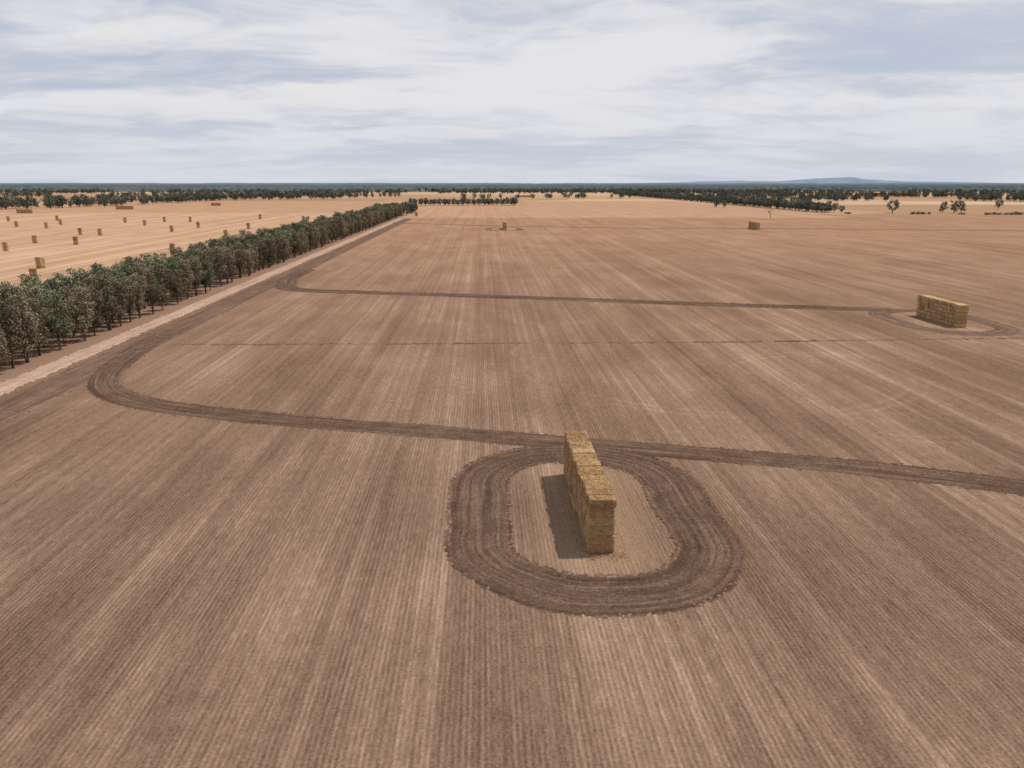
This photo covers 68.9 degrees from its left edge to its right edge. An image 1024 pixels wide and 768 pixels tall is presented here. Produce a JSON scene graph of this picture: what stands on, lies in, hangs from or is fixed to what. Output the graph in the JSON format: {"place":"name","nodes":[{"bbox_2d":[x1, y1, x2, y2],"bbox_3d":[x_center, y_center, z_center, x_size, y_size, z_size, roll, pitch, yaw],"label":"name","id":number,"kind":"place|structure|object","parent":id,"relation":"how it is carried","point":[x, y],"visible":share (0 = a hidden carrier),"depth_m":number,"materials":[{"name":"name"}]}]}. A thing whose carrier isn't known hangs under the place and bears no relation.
{"place":"outdoors","nodes":[
{"label":"outdoors","id":0,"kind":"place"},
{"bbox_2d":[0,218,402,395],"bbox_3d":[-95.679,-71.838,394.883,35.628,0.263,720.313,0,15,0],"label":"dirt track","id":1,"kind":"structure","parent":0,"point":[41,371],"depth_m":172.20,"materials":[{"name":"soil"}]},
{"bbox_2d":[0,191,1023,767],"bbox_3d":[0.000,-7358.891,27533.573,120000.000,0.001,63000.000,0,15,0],"label":"field ground","id":2,"kind":"structure","parent":0,"point":[178,591],"depth_m":80.23,"materials":[{"name":"brown soil"}]},
{"bbox_2d":[2,242,8,250],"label":"hay bale stack","id":3,"kind":"object","parent":2,"relation":"on","point":[5,246],"visible":1,"depth_m":376.43,"materials":[{"name":"plant"}]},
{"bbox_2d":[16,209,32,212],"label":"hay bale stack","id":4,"kind":"object","parent":2,"relation":"on","point":[24,210],"visible":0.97,"depth_m":856.83,"materials":[{"name":"plant"}]},
{"bbox_2d":[28,268,37,274],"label":"hay bale stack","id":5,"kind":"object","parent":2,"relation":"on","point":[32,270],"visible":0.8,"depth_m":275.17,"materials":[{"name":"plant"}]},
{"bbox_2d":[31,235,37,242],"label":"hay bale stack","id":6,"kind":"object","parent":2,"relation":"on","point":[34,238],"visible":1,"depth_m":425.69,"materials":[{"name":"plant"}]},
{"bbox_2d":[35,257,45,268],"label":"hay bale stack","id":7,"kind":"object","parent":2,"relation":"on","point":[40,262],"visible":1,"depth_m":299.70,"materials":[{"name":"plant"}]},
{"bbox_2d":[72,236,78,244],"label":"hay bale stack","id":8,"kind":"object","parent":2,"relation":"on","point":[75,240],"visible":1,"depth_m":416.17,"materials":[{"name":"plant"}]},
{"bbox_2d":[97,228,102,234],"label":"hay bale stack","id":9,"kind":"object","parent":2,"relation":"on","point":[99,230],"visible":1,"depth_m":490.40,"materials":[{"name":"plant"}]},
{"bbox_2d":[116,206,133,208],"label":"hay bale stack","id":10,"kind":"object","parent":2,"relation":"on","point":[124,207],"visible":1,"depth_m":982.32,"materials":[{"name":"plant"}]},
{"bbox_2d":[0,219,410,425],"bbox_3d":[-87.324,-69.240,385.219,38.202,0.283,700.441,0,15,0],"label":"ploughed firebreak","id":11,"kind":"object","parent":2,"relation":"on","point":[15,404],"visible":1,"depth_m":156.31,"materials":[{"name":"soil"}]},
{"bbox_2d":[0,201,418,368],"bbox_3d":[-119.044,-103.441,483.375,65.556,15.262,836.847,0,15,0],"label":"windbreak trees","id":12,"kind":"object","parent":2,"relation":"on","point":[53,307],"visible":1,"depth_m":199.02,"materials":[{"name":"green plant"}]},
{"bbox_2d":[211,203,220,205],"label":"hay bale stack","id":13,"kind":"object","parent":2,"relation":"on","point":[215,204],"visible":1,"depth_m":1146.63,"materials":[{"name":"plant"}]},
{"bbox_2d":[408,197,517,205],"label":"distant windbreak trees","id":14,"kind":"object","parent":2,"relation":"on","point":[506,200],"visible":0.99,"depth_m":1157.95,"materials":[{"name":"green plant"}]},
{"bbox_2d":[503,221,506,229],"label":"hay bale stack","id":15,"kind":"object","parent":2,"relation":"on","point":[504,225],"visible":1,"depth_m":548.98,"materials":[{"name":"plant"}]},
{"bbox_2d":[485,227,524,230],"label":"ploughed ring","id":16,"kind":"object","parent":2,"relation":"on","point":[490,229],"visible":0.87,"depth_m":553.49,"materials":[{"name":"soil"}]},
{"bbox_2d":[0,187,1023,209],"bbox_3d":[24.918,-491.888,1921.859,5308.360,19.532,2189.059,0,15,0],"label":"distant trees","id":17,"kind":"object","parent":2,"relation":"on","point":[48,199],"visible":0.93,"depth_m":1782.19,"materials":[{"name":"green plant"}]},
{"bbox_2d":[0,187,1023,191],"bbox_3d":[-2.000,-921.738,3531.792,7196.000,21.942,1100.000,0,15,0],"label":"distant forest","id":18,"kind":"object","parent":2,"relation":"on","point":[415,189],"visible":0.61,"depth_m":3274.16,"materials":[{"name":"green plant"}]},
{"bbox_2d":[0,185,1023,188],"bbox_3d":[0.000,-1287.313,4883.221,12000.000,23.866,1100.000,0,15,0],"label":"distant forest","id":19,"kind":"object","parent":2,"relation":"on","point":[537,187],"visible":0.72,"depth_m":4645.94,"materials":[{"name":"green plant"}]},
{"bbox_2d":[0,183,1023,183],"bbox_3d":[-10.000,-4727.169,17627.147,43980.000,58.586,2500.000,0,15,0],"label":"distant forest","id":20,"kind":"object","parent":2,"relation":"on","point":[511,183],"visible":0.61,"depth_m":16869.02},
{"bbox_2d":[0,184,1023,186],"bbox_3d":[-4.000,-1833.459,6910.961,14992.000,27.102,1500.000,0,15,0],"label":"distant forest","id":21,"kind":"object","parent":2,"relation":"on","point":[497,185],"visible":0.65,"depth_m":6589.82,"materials":[{"name":"green plant"}]},
{"bbox_2d":[82,333,1023,496],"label":"ploughed firebreak","id":22,"kind":"object","parent":2,"relation":"on","point":[107,384],"visible":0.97,"depth_m":100.05,"materials":[{"name":"soil"}]},
{"bbox_2d":[274,269,894,311],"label":"ploughed firebreak","id":23,"kind":"object","parent":2,"relation":"on","point":[289,283],"visible":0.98,"depth_m":221.36,"materials":[{"name":"soil"}]},
{"bbox_2d":[547,430,637,566],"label":"hay bale stack","id":24,"kind":"object","parent":2,"relation":"on","point":[592,497],"visible":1,"depth_m":71.53,"materials":[{"name":"plant"}]},
{"bbox_2d":[443,445,746,618],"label":"ploughed ring","id":25,"kind":"object","parent":2,"relation":"on","point":[482,554],"visible":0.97,"depth_m":69.36,"materials":[{"name":"soil"}]},
{"bbox_2d":[168,337,1022,345],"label":"dry ditch","id":26,"kind":"object","parent":2,"relation":"on","point":[171,344],"visible":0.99,"depth_m":160.07,"materials":[{"name":"brown soil"}]},
{"bbox_2d":[392,222,1021,230],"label":"ploughed firebreak","id":27,"kind":"object","parent":2,"relation":"on","point":[728,228],"visible":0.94,"depth_m":565.91,"materials":[{"name":"soil"}]},
{"bbox_2d":[713,197,720,207],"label":"eucalyptus tree","id":28,"kind":"object","parent":2,"relation":"on","point":[716,200],"visible":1,"depth_m":1051.71,"materials":[{"name":"green plant"}]},
{"bbox_2d":[612,190,844,212],"bbox_3d":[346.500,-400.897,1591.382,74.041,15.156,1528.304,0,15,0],"label":"distant windbreak trees","id":29,"kind":"object","parent":2,"relation":"on","point":[799,205],"visible":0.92,"depth_m":1107.10,"materials":[{"name":"green plant"}]},
{"bbox_2d":[748,221,759,229],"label":"hay bale stack","id":30,"kind":"object","parent":2,"relation":"on","point":[754,225],"visible":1,"depth_m":554.22,"materials":[{"name":"plant"}]},
{"bbox_2d":[886,199,899,212],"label":"eucalyptus tree","id":31,"kind":"object","parent":2,"relation":"on","point":[894,202],"visible":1,"depth_m":850.99,"materials":[{"name":"green plant"}]},
{"bbox_2d":[843,211,1023,214],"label":"shrubs","id":32,"kind":"object","parent":2,"relation":"on","point":[995,213],"visible":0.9,"depth_m":819.30,"materials":[{"name":"green plant"}]},
{"bbox_2d":[916,295,968,326],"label":"hay bale stack","id":33,"kind":"object","parent":2,"relation":"on","point":[945,311],"visible":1,"depth_m":182.29,"materials":[{"name":"plant"}]},
{"bbox_2d":[938,201,948,212],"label":"eucalyptus tree","id":34,"kind":"object","parent":2,"relation":"on","point":[942,206],"visible":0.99,"depth_m":860.47,"materials":[{"name":"green plant"}]},
{"bbox_2d":[868,308,1021,336],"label":"ploughed ring","id":35,"kind":"object","parent":2,"relation":"on","point":[1002,330],"visible":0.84,"depth_m":178.21,"materials":[{"name":"soil"}]},
{"bbox_2d":[950,200,959,212],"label":"eucalyptus tree","id":36,"kind":"object","parent":2,"relation":"on","point":[954,205],"visible":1,"depth_m":857.17,"materials":[{"name":"green plant"}]},
{"bbox_2d":[956,200,965,210],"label":"eucalyptus tree","id":37,"kind":"object","parent":2,"relation":"on","point":[963,205],"visible":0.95,"depth_m":864.70,"materials":[{"name":"green plant"}]},
{"bbox_2d":[994,200,1003,206],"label":"eucalyptus tree","id":38,"kind":"object","parent":2,"relation":"on","point":[998,204],"visible":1,"depth_m":980.41,"materials":[{"name":"green plant"}]},
{"bbox_2d":[0,0,1023,183],"label":"sky","id":39,"kind":"structure","parent":0,"point":[92,91],"materials":[{"name":"white"}]},
{"bbox_2d":[679,177,983,182],"bbox_3d":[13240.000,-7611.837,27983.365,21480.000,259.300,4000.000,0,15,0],"label":"hills","id":40,"kind":"structure","parent":0,"point":[839,180],"depth_m":26631.20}
]}

